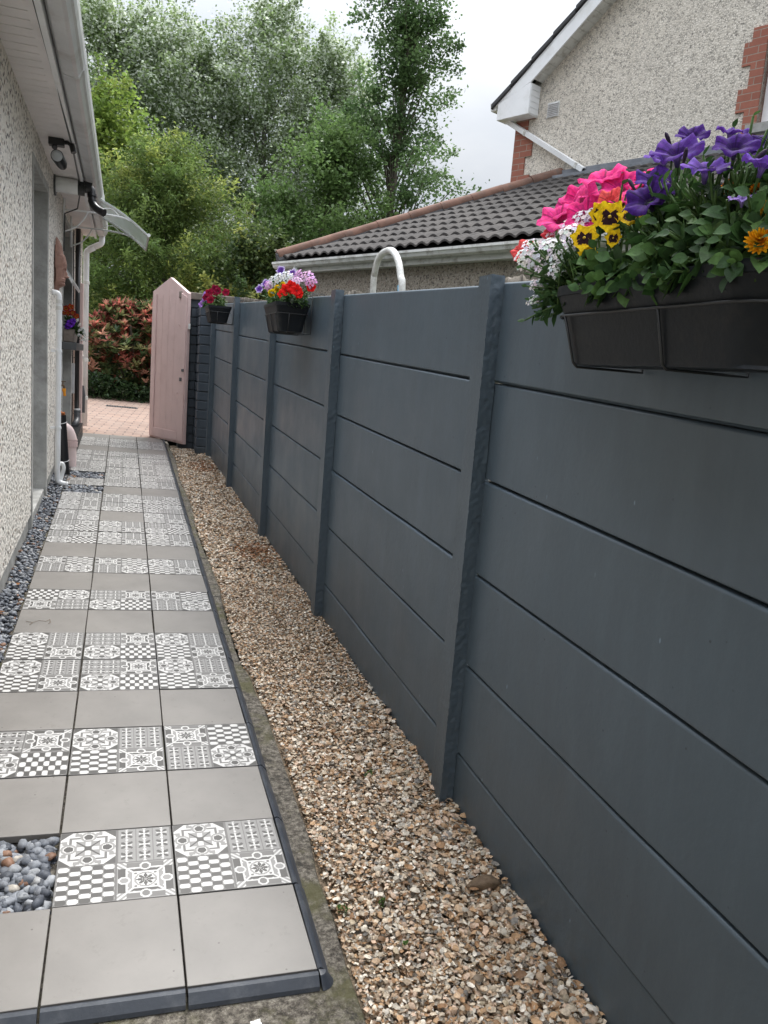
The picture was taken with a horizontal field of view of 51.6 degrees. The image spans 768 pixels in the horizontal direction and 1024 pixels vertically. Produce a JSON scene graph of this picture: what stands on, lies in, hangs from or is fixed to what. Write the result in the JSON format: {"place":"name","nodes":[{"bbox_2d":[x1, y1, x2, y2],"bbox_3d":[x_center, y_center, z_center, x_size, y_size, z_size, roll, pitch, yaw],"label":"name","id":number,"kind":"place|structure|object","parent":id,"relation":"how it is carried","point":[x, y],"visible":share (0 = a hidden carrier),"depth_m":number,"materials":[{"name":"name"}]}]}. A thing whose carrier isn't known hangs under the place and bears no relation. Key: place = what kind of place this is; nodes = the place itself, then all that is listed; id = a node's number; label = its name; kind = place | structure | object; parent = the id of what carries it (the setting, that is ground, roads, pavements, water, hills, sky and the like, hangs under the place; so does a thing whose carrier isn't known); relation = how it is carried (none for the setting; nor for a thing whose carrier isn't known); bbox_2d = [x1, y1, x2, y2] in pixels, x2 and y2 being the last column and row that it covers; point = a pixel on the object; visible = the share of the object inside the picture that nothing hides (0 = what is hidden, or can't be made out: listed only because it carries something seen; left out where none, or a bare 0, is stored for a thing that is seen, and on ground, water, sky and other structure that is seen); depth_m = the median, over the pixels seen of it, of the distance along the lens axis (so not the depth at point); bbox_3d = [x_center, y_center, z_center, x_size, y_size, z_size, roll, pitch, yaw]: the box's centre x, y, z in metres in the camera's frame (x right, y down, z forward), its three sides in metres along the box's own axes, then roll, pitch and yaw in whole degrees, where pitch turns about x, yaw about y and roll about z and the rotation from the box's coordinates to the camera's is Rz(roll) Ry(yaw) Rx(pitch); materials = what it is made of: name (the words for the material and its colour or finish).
{"place":"outdoors","nodes":[
{"label":"outdoors","id":0,"kind":"place"},
{"bbox_2d":[83,391,158,438],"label":"brick paving","id":1,"kind":"structure","parent":0,"point":[102,418],"depth_m":11.05,"materials":[{"name":"brick"}]},
{"bbox_2d":[107,372,243,666],"bbox_3d":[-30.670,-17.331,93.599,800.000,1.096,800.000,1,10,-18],"label":"ground","id":2,"kind":"structure","parent":0,"point":[172,443],"depth_m":5.63,"materials":[{"name":"grey concrete"}]},
{"bbox_2d":[0,0,107,592],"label":"bungalow","id":3,"kind":"object","parent":2,"relation":"on","point":[45,90],"visible":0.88,"depth_m":4.55,"materials":[{"name":"paint"}]},
{"bbox_2d":[51,289,67,486],"bbox_3d":[-2.609,-0.976,6.401,0.139,1.573,0.082,1,10,-18],"label":"waste pipe","id":4,"kind":"object","parent":3,"relation":"attached to","point":[58,476],"visible":1,"depth_m":6.37,"materials":[{"name":"white plastic"}]},
{"bbox_2d":[54,237,69,290],"bbox_3d":[-2.639,-2.012,6.445,0.144,0.415,0.150,9,11,23],"label":"wall mask","id":5,"kind":"object","parent":3,"relation":"attached to","point":[60,271],"depth_m":6.40,"materials":[{"name":"ceramic"}]},
{"bbox_2d":[48,136,76,169],"bbox_3d":[-2.086,-2.324,5.160,0.171,0.169,0.157,1,10,-18],"label":"security lamp","id":6,"kind":"object","parent":3,"relation":"attached to","point":[58,158],"visible":1,"depth_m":5.12,"materials":[{"name":"black plastic"}]},
{"bbox_2d":[53,174,106,216],"bbox_3d":[-2.405,-2.511,6.294,0.410,0.300,0.174,2,10,-12],"label":"boiler flue","id":7,"kind":"object","parent":3,"relation":"attached to","point":[67,185],"visible":0.98,"depth_m":6.26,"materials":[{"name":"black plastic"}]},
{"bbox_2d":[79,283,83,422],"bbox_3d":[-3.496,-1.740,9.105,0.095,1.711,0.070,1,10,-18],"label":"gate post","id":8,"kind":"object","parent":3,"relation":"attached to","point":[81,342],"visible":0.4,"depth_m":9.08,"materials":[{"name":"pink paint"}]},
{"bbox_2d":[63,198,150,250],"bbox_3d":[-2.682,-2.806,7.729,0.761,0.400,1.142,1,10,-18],"label":"door canopy","id":9,"kind":"object","parent":3,"relation":"attached to","point":[127,226],"visible":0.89,"depth_m":7.77,"materials":[{"name":"white"}]},
{"bbox_2d":[88,369,149,402],"bbox_3d":[-4.050,-2.123,13.701,2.410,0.568,1.021,1,10,-18],"label":"ivy ground cover","id":10,"kind":"object","parent":2,"relation":"on","point":[94,378],"visible":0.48,"depth_m":13.27,"materials":[{"name":"green plant"}]},
{"bbox_2d":[88,296,152,395],"bbox_3d":[-4.331,-2.861,14.016,2.866,1.837,1.991,1,10,-18],"label":"photinia bush","id":11,"kind":"object","parent":2,"relation":"on","point":[127,315],"visible":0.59,"depth_m":13.49,"materials":[{"name":"red plant"}]},
{"bbox_2d":[83,51,163,355],"bbox_3d":[-6.069,-6.133,17.096,2.919,6.947,2.542,1,10,-18],"label":"lime tree","id":12,"kind":"object","parent":2,"relation":"on","point":[105,110],"visible":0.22,"depth_m":16.55,"materials":[{"name":"green plant"}]},
{"bbox_2d":[79,0,199,376],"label":"poplar tree","id":13,"kind":"object","parent":2,"relation":"on","point":[99,23],"visible":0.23,"depth_m":23.40,"materials":[{"name":"green plant"}]},
{"bbox_2d":[88,0,250,290],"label":"poplar tree","id":14,"kind":"object","parent":2,"relation":"on","point":[180,40],"visible":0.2,"depth_m":24.40,"materials":[{"name":"green plant"}]},
{"bbox_2d":[82,116,266,391],"bbox_3d":[-4.280,-4.810,15.854,4.455,5.696,3.625,1,10,-18],"label":"willow shrub","id":15,"kind":"object","parent":2,"relation":"on","point":[164,188],"visible":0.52,"depth_m":15.01,"materials":[{"name":"green plant"}]},
{"bbox_2d":[0,438,366,1023],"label":"concrete path base","id":16,"kind":"object","parent":2,"relation":"on","point":[337,1002],"visible":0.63,"depth_m":2.04,"materials":[{"name":"grey concrete"}]},
{"bbox_2d":[0,1009,36,1023],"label":"edging strip","id":17,"kind":"object","parent":16,"relation":"on","point":[24,1017],"visible":1,"depth_m":1.63,"materials":[{"name":"grey"}]},
{"bbox_2d":[0,909,49,1013],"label":"plain tile","id":18,"kind":"object","parent":16,"relation":"on","point":[23,938],"visible":0.88,"depth_m":1.78,"materials":[{"name":"grey tile"}]},
{"bbox_2d":[0,836,59,914],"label":"slate pebbles","id":19,"kind":"object","parent":16,"relation":"on","point":[27,880],"visible":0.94,"depth_m":2.04,"materials":[{"name":"grey gravel"}]},
{"bbox_2d":[0,776,65,842],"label":"plain tile","id":20,"kind":"object","parent":16,"relation":"on","point":[31,809],"visible":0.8,"depth_m":2.31,"materials":[{"name":"grey tile"}]},
{"bbox_2d":[0,729,72,779],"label":"patterned tile","id":21,"kind":"object","parent":16,"relation":"on","point":[34,753],"visible":1,"depth_m":2.58,"materials":[{"name":"tile"}]},
{"bbox_2d":[0,691,76,731],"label":"plain tile","id":22,"kind":"object","parent":16,"relation":"on","point":[25,711],"visible":0.92,"depth_m":2.86,"materials":[{"name":"grey tile"}]},
{"bbox_2d":[0,660,80,692],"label":"patterned tile","id":23,"kind":"object","parent":16,"relation":"on","point":[17,676],"visible":1,"depth_m":3.12,"materials":[{"name":"tile"}]},
{"bbox_2d":[4,632,84,659],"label":"patterned tile","id":24,"kind":"object","parent":16,"relation":"on","point":[42,646],"visible":1,"depth_m":3.40,"materials":[{"name":"tile"}]},
{"bbox_2d":[14,609,87,632],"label":"plain tile","id":25,"kind":"object","parent":16,"relation":"on","point":[68,621],"visible":0.89,"depth_m":3.68,"materials":[{"name":"grey tile"}]},
{"bbox_2d":[22,589,89,609],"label":"patterned tile","id":26,"kind":"object","parent":16,"relation":"on","point":[45,599],"visible":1,"depth_m":3.95,"materials":[{"name":"tile"}]},
{"bbox_2d":[29,571,91,591],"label":"plain tile","id":27,"kind":"object","parent":16,"relation":"on","point":[63,580],"visible":0.86,"depth_m":4.23,"materials":[{"name":"grey tile"}]},
{"bbox_2d":[35,556,93,572],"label":"patterned tile","id":28,"kind":"object","parent":16,"relation":"on","point":[62,564],"visible":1,"depth_m":4.51,"materials":[{"name":"tile"}]},
{"bbox_2d":[40,542,95,558],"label":"plain tile","id":29,"kind":"object","parent":16,"relation":"on","point":[69,549],"visible":0.89,"depth_m":4.79,"materials":[{"name":"grey tile"}]},
{"bbox_2d":[45,530,97,543],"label":"patterned tile","id":30,"kind":"object","parent":16,"relation":"on","point":[66,536],"visible":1,"depth_m":5.07,"materials":[{"name":"tile"}]},
{"bbox_2d":[49,519,98,531],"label":"patterned tile","id":31,"kind":"object","parent":16,"relation":"on","point":[74,525],"visible":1,"depth_m":5.34,"materials":[{"name":"tile"}]},
{"bbox_2d":[53,509,99,520],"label":"patterned tile","id":32,"kind":"object","parent":16,"relation":"on","point":[77,514],"visible":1,"depth_m":5.62,"materials":[{"name":"tile"}]},
{"bbox_2d":[57,499,100,510],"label":"patterned tile","id":33,"kind":"object","parent":16,"relation":"on","point":[79,505],"visible":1,"depth_m":5.89,"materials":[{"name":"tile"}]},
{"bbox_2d":[40,896,184,1007],"bbox_3d":[-0.625,1.016,1.846,0.296,0.022,0.296,3,12,-19],"label":"plain tile","id":34,"kind":"object","parent":16,"relation":"on","point":[101,951],"visible":0.83,"depth_m":1.82,"materials":[{"name":"grey tile"}]},
{"bbox_2d":[39,988,185,1023],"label":"edging strip","id":35,"kind":"object","parent":16,"relation":"on","point":[111,1009],"visible":1,"depth_m":1.69,"materials":[{"name":"grey"}]},
{"bbox_2d":[52,826,175,907],"bbox_3d":[-0.716,0.948,2.122,0.295,0.023,0.295,3,12,-19],"label":"patterned tile","id":36,"kind":"object","parent":16,"relation":"on","point":[96,867],"visible":1,"depth_m":2.10,"materials":[{"name":"tile"}]},
{"bbox_2d":[62,771,170,833],"bbox_3d":[-0.805,0.879,2.400,0.296,0.023,0.296,3,12,-19],"label":"plain tile","id":37,"kind":"object","parent":16,"relation":"on","point":[108,802],"visible":0.8,"depth_m":2.38,"materials":[{"name":"grey tile"}]},
{"bbox_2d":[68,726,164,775],"bbox_3d":[-0.897,0.809,2.677,0.295,0.022,0.295,3,12,-19],"label":"patterned tile","id":38,"kind":"object","parent":16,"relation":"on","point":[115,750],"visible":1,"depth_m":2.66,"materials":[{"name":"tile"}]},
{"bbox_2d":[74,690,161,728],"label":"plain tile","id":39,"kind":"object","parent":16,"relation":"on","point":[117,709],"visible":0.8,"depth_m":2.94,"materials":[{"name":"grey tile"}]},
{"bbox_2d":[79,659,158,690],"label":"patterned tile","id":40,"kind":"object","parent":16,"relation":"on","point":[118,674],"visible":1,"depth_m":3.22,"materials":[{"name":"tile"}]},
{"bbox_2d":[85,610,152,636],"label":"plain tile","id":41,"kind":"object","parent":16,"relation":"on","point":[118,621],"visible":0.89,"depth_m":3.77,"materials":[{"name":"grey tile"}]},
{"bbox_2d":[83,633,155,659],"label":"patterned tile","id":42,"kind":"object","parent":16,"relation":"on","point":[101,646],"visible":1,"depth_m":3.49,"materials":[{"name":"tile"}]},
{"bbox_2d":[89,590,150,610],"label":"patterned tile","id":43,"kind":"object","parent":16,"relation":"on","point":[118,600],"visible":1,"depth_m":4.05,"materials":[{"name":"tile"}]},
{"bbox_2d":[91,573,149,590],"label":"plain tile","id":44,"kind":"object","parent":16,"relation":"on","point":[120,581],"visible":0.8,"depth_m":4.33,"materials":[{"name":"grey tile"}]},
{"bbox_2d":[93,557,147,573],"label":"patterned tile","id":45,"kind":"object","parent":16,"relation":"on","point":[122,565],"visible":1,"depth_m":4.60,"materials":[{"name":"tile"}]},
{"bbox_2d":[95,544,146,558],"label":"plain tile","id":46,"kind":"object","parent":16,"relation":"on","point":[120,551],"visible":0.8,"depth_m":4.88,"materials":[{"name":"grey tile"}]},
{"bbox_2d":[97,532,145,544],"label":"patterned tile","id":47,"kind":"object","parent":16,"relation":"on","point":[119,538],"visible":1,"depth_m":5.16,"materials":[{"name":"tile"}]},
{"bbox_2d":[98,520,144,532],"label":"patterned tile","id":48,"kind":"object","parent":16,"relation":"on","point":[121,526],"visible":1,"depth_m":5.44,"materials":[{"name":"tile"}]},
{"bbox_2d":[100,511,143,521],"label":"plain tile","id":49,"kind":"object","parent":16,"relation":"on","point":[121,516],"visible":0.8,"depth_m":5.71,"materials":[{"name":"grey tile"}]},
{"bbox_2d":[101,502,142,512],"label":"patterned tile","id":50,"kind":"object","parent":16,"relation":"on","point":[122,507],"visible":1,"depth_m":5.99,"materials":[{"name":"tile"}]},
{"bbox_2d":[143,513,186,524],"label":"patterned tile","id":51,"kind":"object","parent":16,"relation":"on","point":[164,518],"visible":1,"depth_m":5.81,"materials":[{"name":"tile"}]},
{"bbox_2d":[144,523,189,535],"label":"patterned tile","id":52,"kind":"object","parent":16,"relation":"on","point":[164,528],"visible":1,"depth_m":5.53,"materials":[{"name":"tile"}]},
{"bbox_2d":[145,533,193,546],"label":"patterned tile","id":53,"kind":"object","parent":16,"relation":"on","point":[168,540],"visible":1,"depth_m":5.25,"materials":[{"name":"tile"}]},
{"bbox_2d":[147,545,196,559],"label":"plain tile","id":54,"kind":"object","parent":16,"relation":"on","point":[171,552],"visible":0.89,"depth_m":4.98,"materials":[{"name":"grey tile"}]},
{"bbox_2d":[148,559,201,574],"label":"patterned tile","id":55,"kind":"object","parent":16,"relation":"on","point":[173,567],"visible":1,"depth_m":4.70,"materials":[{"name":"tile"}]},
{"bbox_2d":[149,574,206,591],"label":"plain tile","id":56,"kind":"object","parent":16,"relation":"on","point":[179,583],"visible":0.84,"depth_m":4.42,"materials":[{"name":"grey tile"}]},
{"bbox_2d":[151,591,211,613],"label":"patterned tile","id":57,"kind":"object","parent":16,"relation":"on","point":[176,601],"visible":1,"depth_m":4.14,"materials":[{"name":"tile"}]},
{"bbox_2d":[153,611,218,634],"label":"plain tile","id":58,"kind":"object","parent":16,"relation":"on","point":[184,621],"visible":0.89,"depth_m":3.87,"materials":[{"name":"grey tile"}]},
{"bbox_2d":[154,633,225,658],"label":"patterned tile","id":59,"kind":"object","parent":16,"relation":"on","point":[185,645],"visible":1,"depth_m":3.59,"materials":[{"name":"tile"}]},
{"bbox_2d":[157,658,234,692],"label":"patterned tile","id":60,"kind":"object","parent":16,"relation":"on","point":[195,673],"visible":1,"depth_m":3.31,"materials":[{"name":"tile"}]},
{"bbox_2d":[160,689,244,728],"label":"plain tile","id":61,"kind":"object","parent":16,"relation":"on","point":[198,707],"visible":0.89,"depth_m":3.03,"materials":[{"name":"grey tile"}]},
{"bbox_2d":[163,723,257,770],"bbox_3d":[-0.611,0.824,2.773,0.295,0.023,0.295,3,13,-19],"label":"patterned tile","id":62,"kind":"object","parent":16,"relation":"on","point":[190,747],"visible":1,"depth_m":2.76,"materials":[{"name":"tile"}]},
{"bbox_2d":[167,766,272,825],"bbox_3d":[-0.521,0.894,2.495,0.296,0.022,0.296,3,12,-19],"label":"plain tile","id":63,"kind":"object","parent":16,"relation":"on","point":[198,796],"visible":0.8,"depth_m":2.48,"materials":[{"name":"grey tile"}]},
{"bbox_2d":[172,818,291,901],"bbox_3d":[-0.432,0.963,2.218,0.295,0.023,0.295,3,12,-19],"label":"patterned tile","id":64,"kind":"object","parent":16,"relation":"on","point":[226,856],"visible":1,"depth_m":2.20,"materials":[{"name":"tile"}]},
{"bbox_2d":[179,885,316,993],"bbox_3d":[-0.341,1.032,1.941,0.296,0.023,0.295,3,13,-19],"label":"plain tile","id":65,"kind":"object","parent":16,"relation":"on","point":[241,935],"visible":0.89,"depth_m":1.92,"materials":[{"name":"grey tile"}]},
{"bbox_2d":[187,971,319,1009],"bbox_3d":[-0.290,1.073,1.786,0.294,0.039,0.031,1,10,-18],"label":"edging strip","id":66,"kind":"object","parent":16,"relation":"on","point":[246,991],"visible":1,"depth_m":1.78,"materials":[{"name":"grey"}]},
{"bbox_2d":[258,765,282,822],"bbox_3d":[-0.364,0.903,2.549,0.031,0.044,0.294,1,10,-19],"label":"edging strip","id":67,"kind":"object","parent":16,"relation":"on","point":[274,808],"visible":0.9,"depth_m":2.52,"materials":[{"name":"grey"}]},
{"bbox_2d":[274,818,302,887],"bbox_3d":[-0.274,0.973,2.272,0.031,0.043,0.294,1,10,-18],"label":"edging strip","id":68,"kind":"object","parent":16,"relation":"on","point":[286,850],"visible":0.9,"depth_m":2.26,"materials":[{"name":"grey plastic"}]},
{"bbox_2d":[294,883,328,972],"bbox_3d":[-0.184,1.043,1.994,0.031,0.043,0.294,1,10,-18],"label":"edging strip","id":69,"kind":"object","parent":16,"relation":"on","point":[311,931],"visible":0.9,"depth_m":1.98,"materials":[{"name":"grey plastic"}]},
{"bbox_2d":[147,19,285,281],"bbox_3d":[-5.933,-10.166,27.130,5.852,11.464,5.322,6,10,7],"label":"poplar tree","id":70,"kind":"object","parent":2,"relation":"on","point":[247,140],"visible":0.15,"depth_m":25.76,"materials":[{"name":"green plant"}]},
{"bbox_2d":[176,291,265,453],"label":"block wall","id":71,"kind":"structure","parent":2,"relation":"on","point":[198,372],"depth_m":8.98,"materials":[{"name":"paint"}]},
{"bbox_2d":[149,278,190,443],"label":"garden gate","id":72,"kind":"structure","parent":71,"relation":"attached to","point":[171,310],"depth_m":9.27,"materials":[{"name":"pink paint"}]},
{"bbox_2d":[176,217,300,299],"bbox_3d":[-2.427,-3.596,15.036,3.172,3.735,2.815,1,10,-18],"label":"holly bush","id":73,"kind":"object","parent":2,"relation":"on","point":[254,258],"visible":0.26,"depth_m":14.66,"materials":[{"name":"green plant"}]},
{"bbox_2d":[183,0,337,271],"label":"poplar tree","id":74,"kind":"object","parent":2,"relation":"on","point":[276,42],"visible":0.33,"depth_m":25.44,"materials":[{"name":"green plant"}]},
{"bbox_2d":[248,10,392,240],"bbox_3d":[-1.886,-10.043,26.841,5.486,11.968,4.924,1,10,-18],"label":"poplar tree","id":75,"kind":"object","parent":2,"relation":"on","point":[329,77],"visible":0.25,"depth_m":25.46,"materials":[{"name":"green plant"}]},
{"bbox_2d":[239,94,407,298],"bbox_3d":[-1.620,-6.658,20.547,4.445,7.503,4.062,7,10,11],"label":"alder tree","id":76,"kind":"object","parent":2,"relation":"on","point":[333,172],"visible":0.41,"depth_m":19.80,"materials":[{"name":"green plant"}]},
{"bbox_2d":[270,0,489,240],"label":"alder tree","id":77,"kind":"object","parent":2,"relation":"on","point":[405,37],"visible":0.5,"depth_m":21.06,"materials":[{"name":"green plant"}]},
{"bbox_2d":[370,247,405,292],"bbox_3d":[-0.038,-0.358,4.107,0.035,1.963,0.580,1,10,-18],"label":"white hoop","id":78,"kind":"object","parent":2,"relation":"on","point":[394,253],"visible":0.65,"depth_m":3.93,"materials":[{"name":"plastic"}]},
{"bbox_2d":[170,445,606,1023],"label":"shell gravel","id":79,"kind":"structure","parent":2,"relation":"on","point":[502,906],"depth_m":2.40,"materials":[{"name":"beige gravel"}]},
{"bbox_2d":[466,874,501,890],"bbox_3d":[0.279,1.029,2.209,0.111,0.028,0.045,1,10,-18],"label":"flat stone","id":80,"kind":"object","parent":79,"relation":"on","point":[483,882],"visible":1,"depth_m":2.20,"materials":[{"name":"brown stone"}]},
{"bbox_2d":[205,274,767,1023],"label":"concrete fence","id":81,"kind":"object","parent":2,"relation":"on","point":[553,636],"visible":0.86,"depth_m":2.05,"materials":[{"name":"grey paint"}]},
{"bbox_2d":[205,300,243,324],"bbox_3d":[-1.452,-1.830,7.235,0.328,0.231,0.366,1,10,-18],"label":"flower trough","id":82,"kind":"object","parent":81,"relation":"attached to","point":[216,314],"visible":0.94,"depth_m":7.08,"materials":[{"name":"grey plastic"}]},
{"bbox_2d":[202,285,229,305],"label":"petunia plant","id":83,"kind":"object","parent":82,"relation":"on","point":[214,298],"visible":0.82,"depth_m":7.12,"materials":[{"name":"red plant"}]},
{"bbox_2d":[264,293,324,335],"bbox_3d":[-0.529,-1.165,4.644,0.286,0.247,0.436,1,10,-18],"label":"flower trough","id":84,"kind":"object","parent":81,"relation":"attached to","point":[283,317],"visible":0.95,"depth_m":4.46,"materials":[{"name":"grey plastic"}]},
{"bbox_2d":[277,280,315,308],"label":"petunia plant","id":85,"kind":"object","parent":84,"relation":"in","point":[291,291],"visible":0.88,"depth_m":4.38,"materials":[{"name":"red plant"}]},
{"bbox_2d":[557,257,767,377],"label":"flower trough","id":86,"kind":"object","parent":81,"relation":"attached to","point":[700,323],"visible":0.92,"depth_m":1.33,"materials":[{"name":"grey plastic"}]},
{"bbox_2d":[514,208,592,326],"bbox_3d":[0.384,-0.558,1.784,0.153,0.279,0.352,1,10,-18],"label":"verbena plant","id":87,"kind":"object","parent":86,"relation":"in","point":[552,274],"visible":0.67,"depth_m":1.74,"materials":[{"name":"white plant"}]},
{"bbox_2d":[510,187,622,269],"bbox_3d":[0.402,-0.576,1.795,0.065,0.232,0.440,2,10,-17],"label":"petunia plant","id":88,"kind":"object","parent":86,"relation":"in","point":[613,194],"visible":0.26,"depth_m":1.61,"materials":[{"name":"pink plant"}]},
{"bbox_2d":[536,163,653,259],"bbox_3d":[0.455,-0.598,1.705,0.163,0.313,0.374,1,10,-18],"label":"petunia plant","id":89,"kind":"object","parent":86,"relation":"in","point":[572,202],"visible":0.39,"depth_m":1.71,"materials":[{"name":"pink plant"}]},
{"bbox_2d":[562,201,642,306],"bbox_3d":[0.435,-0.504,1.544,0.146,0.216,0.221,5,10,2],"label":"pansy plant","id":90,"kind":"object","parent":86,"relation":"in","point":[605,216],"visible":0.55,"depth_m":1.52,"materials":[{"name":"yellow plant"}]},
{"bbox_2d":[568,111,767,309],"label":"petunia plant","id":91,"kind":"object","parent":86,"relation":"in","point":[672,228],"visible":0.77,"depth_m":1.30,"materials":[{"name":"green plant"}]},
{"bbox_2d":[735,202,767,281],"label":"marigold plant","id":92,"kind":"object","parent":86,"relation":"in","point":[760,236],"visible":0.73,"depth_m":1.13,"materials":[{"name":"orange plant"}]},
{"bbox_2d":[491,0,767,181],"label":"two storey house","id":93,"kind":"structure","parent":2,"relation":"on","point":[595,82],"depth_m":9.14,"materials":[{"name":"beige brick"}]},
{"bbox_2d":[81,0,579,287],"label":"sky","id":94,"kind":"structure","parent":0,"point":[501,37],"materials":[{"name":"white"}]},
{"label":"pebble bed","id":95,"kind":"structure","parent":0,"visible":0},
{"bbox_2d":[0,524,48,662],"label":"slate pebbles","id":96,"kind":"object","parent":95,"relation":"on","point":[21,571],"visible":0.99,"depth_m":4.16,"materials":[{"name":"grey gravel"}]},
{"bbox_2d":[33,494,59,527],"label":"slate pebbles","id":97,"kind":"object","parent":95,"relation":"on","point":[46,505],"visible":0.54,"depth_m":5.67,"materials":[{"name":"grey gravel"}]},
{"bbox_2d":[46,467,69,497],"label":"slate pebbles","id":98,"kind":"object","parent":95,"relation":"on","point":[54,488],"visible":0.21,"depth_m":6.40,"materials":[{"name":"grey gravel"}]},
{"bbox_2d":[60,411,69,474],"bbox_3d":[-2.790,-0.602,6.903,0.122,0.556,0.091,6,10,10],"label":"black tube pot","id":99,"kind":"object","parent":98,"relation":"on","point":[64,456],"visible":0.56,"depth_m":6.88,"materials":[{"name":"plastic"}]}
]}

